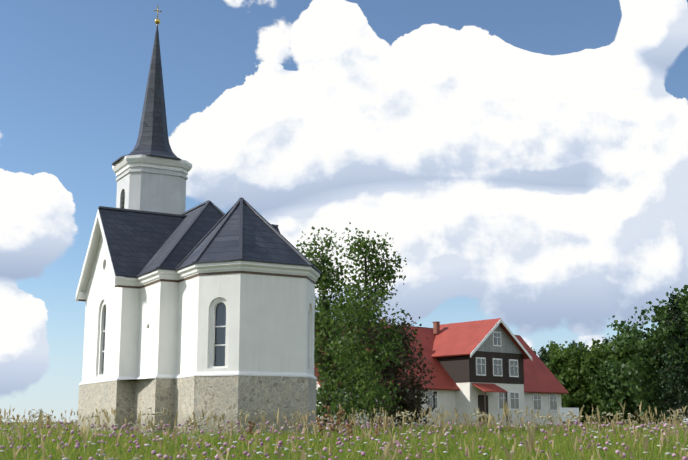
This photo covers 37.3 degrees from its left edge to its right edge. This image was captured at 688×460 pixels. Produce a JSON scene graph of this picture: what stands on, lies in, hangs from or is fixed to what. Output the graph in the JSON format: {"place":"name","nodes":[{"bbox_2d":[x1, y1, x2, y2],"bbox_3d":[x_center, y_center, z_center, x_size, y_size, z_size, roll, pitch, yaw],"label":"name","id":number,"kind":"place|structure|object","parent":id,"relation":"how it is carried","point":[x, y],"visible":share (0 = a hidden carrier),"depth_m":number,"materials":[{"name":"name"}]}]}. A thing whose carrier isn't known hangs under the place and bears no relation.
{"place":"outdoors","nodes":[
{"label":"outdoors","id":0,"kind":"place"},
{"bbox_2d":[0,0,687,421],"label":"sky","id":1,"kind":"structure","parent":0,"point":[526,161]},
{"bbox_2d":[0,401,687,459],"bbox_3d":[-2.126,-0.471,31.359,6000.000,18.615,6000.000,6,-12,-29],"label":"ground","id":2,"kind":"structure","parent":0,"point":[74,422],"depth_m":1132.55,"materials":[{"name":"green plant"}]},
{"bbox_2d":[76,5,321,438],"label":"chapel","id":3,"kind":"structure","parent":2,"relation":"on","point":[208,306],"depth_m":32.14,"materials":[{"name":"paint"}]},
{"bbox_2d":[296,226,363,426],"bbox_3d":[-0.697,6.113,60.219,5.323,13.032,4.943,0,-11,2],"label":"tree","id":4,"kind":"object","parent":2,"relation":"on","point":[324,282],"visible":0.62,"depth_m":59.87,"materials":[{"name":"green plant"}]},
{"bbox_2d":[0,406,687,459],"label":"flower stems","id":5,"kind":"object","parent":2,"relation":"on","point":[327,439],"visible":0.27,"depth_m":18.27,"materials":[{"name":"green plant"}]},
{"bbox_2d":[0,405,687,459],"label":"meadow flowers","id":6,"kind":"object","parent":2,"relation":"on","point":[280,442],"visible":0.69,"depth_m":17.59,"materials":[{"name":"plant"}]},
{"bbox_2d":[321,297,383,426],"bbox_3d":[0.622,8.628,65.532,6.032,9.244,5.780,6,-12,-29],"label":"tree","id":7,"kind":"object","parent":2,"relation":"on","point":[344,404],"visible":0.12,"depth_m":64.99,"materials":[{"name":"green plant"}]},
{"bbox_2d":[314,222,420,427],"bbox_3d":[1.122,5.463,55.818,6.400,11.904,5.915,-3,-11,16],"label":"tree","id":8,"kind":"object","parent":2,"relation":"on","point":[370,393],"visible":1,"depth_m":55.23,"materials":[{"name":"green plant"}]},
{"bbox_2d":[355,313,439,428],"bbox_3d":[3.206,8.673,60.899,5.663,7.579,5.702,6,-12,-29],"label":"tree","id":9,"kind":"object","parent":2,"relation":"on","point":[411,403],"visible":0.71,"depth_m":60.34,"materials":[{"name":"green plant"}]},
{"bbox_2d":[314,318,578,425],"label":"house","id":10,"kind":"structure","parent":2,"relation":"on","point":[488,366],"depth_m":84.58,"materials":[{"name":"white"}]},
{"bbox_2d":[538,346,549,363],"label":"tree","id":11,"kind":"object","parent":2,"relation":"on","point":[543,350],"visible":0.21,"depth_m":121.65,"materials":[{"name":"green plant"}]},
{"bbox_2d":[539,340,567,364],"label":"tree","id":12,"kind":"object","parent":2,"relation":"on","point":[552,345],"visible":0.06,"depth_m":133.26,"materials":[{"name":"green plant"}]},
{"bbox_2d":[542,341,584,423],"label":"tree","id":13,"kind":"object","parent":2,"relation":"on","point":[555,366],"visible":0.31,"depth_m":116.84,"materials":[{"name":"green plant"}]},
{"bbox_2d":[556,356,593,424],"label":"tree","id":14,"kind":"object","parent":2,"relation":"on","point":[571,384],"visible":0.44,"depth_m":114.25,"materials":[{"name":"green plant"}]},
{"bbox_2d":[568,340,592,420],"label":"tree","id":15,"kind":"object","parent":2,"relation":"on","point":[573,342],"visible":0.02,"depth_m":124.06,"materials":[{"name":"green plant"}]},
{"bbox_2d":[556,338,612,424],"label":"tree","id":16,"kind":"object","parent":2,"relation":"on","point":[592,359],"visible":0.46,"depth_m":114.25,"materials":[{"name":"green plant"}]},
{"bbox_2d":[599,338,608,420],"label":"tree","id":17,"kind":"object","parent":2,"relation":"on","point":[606,340],"visible":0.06,"depth_m":120.15,"materials":[{"name":"green plant"}]},
{"bbox_2d":[582,355,647,424],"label":"tree","id":18,"kind":"object","parent":2,"relation":"on","point":[602,381],"visible":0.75,"depth_m":110.33,"materials":[{"name":"green plant"}]},
{"bbox_2d":[587,326,660,424],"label":"tree","id":19,"kind":"object","parent":2,"relation":"on","point":[607,351],"visible":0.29,"depth_m":113.48,"materials":[{"name":"green plant"}]},
{"bbox_2d":[609,322,661,423],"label":"tree","id":20,"kind":"object","parent":2,"relation":"on","point":[658,411],"visible":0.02,"depth_m":118.02,"materials":[{"name":"green plant"}]},
{"bbox_2d":[602,286,687,422],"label":"tree","id":21,"kind":"object","parent":2,"relation":"on","point":[649,376],"visible":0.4,"depth_m":98.64,"materials":[{"name":"green plant"}]},
{"bbox_2d":[638,337,671,424],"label":"tree","id":22,"kind":"object","parent":2,"relation":"on","point":[654,401],"visible":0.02,"depth_m":112.71,"materials":[{"name":"green plant"}]},
{"bbox_2d":[633,285,687,423],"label":"tree","id":23,"kind":"object","parent":2,"relation":"on","point":[662,316],"visible":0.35,"depth_m":96.97,"materials":[{"name":"green plant"}]},
{"bbox_2d":[641,324,687,406],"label":"tree","id":24,"kind":"object","parent":2,"relation":"on","point":[665,344],"visible":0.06,"depth_m":96.41,"materials":[{"name":"green plant"}]},
{"bbox_2d":[647,292,687,424],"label":"tree","id":25,"kind":"object","parent":2,"relation":"on","point":[676,388],"visible":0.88,"depth_m":95.61,"materials":[{"name":"green plant"}]}
]}

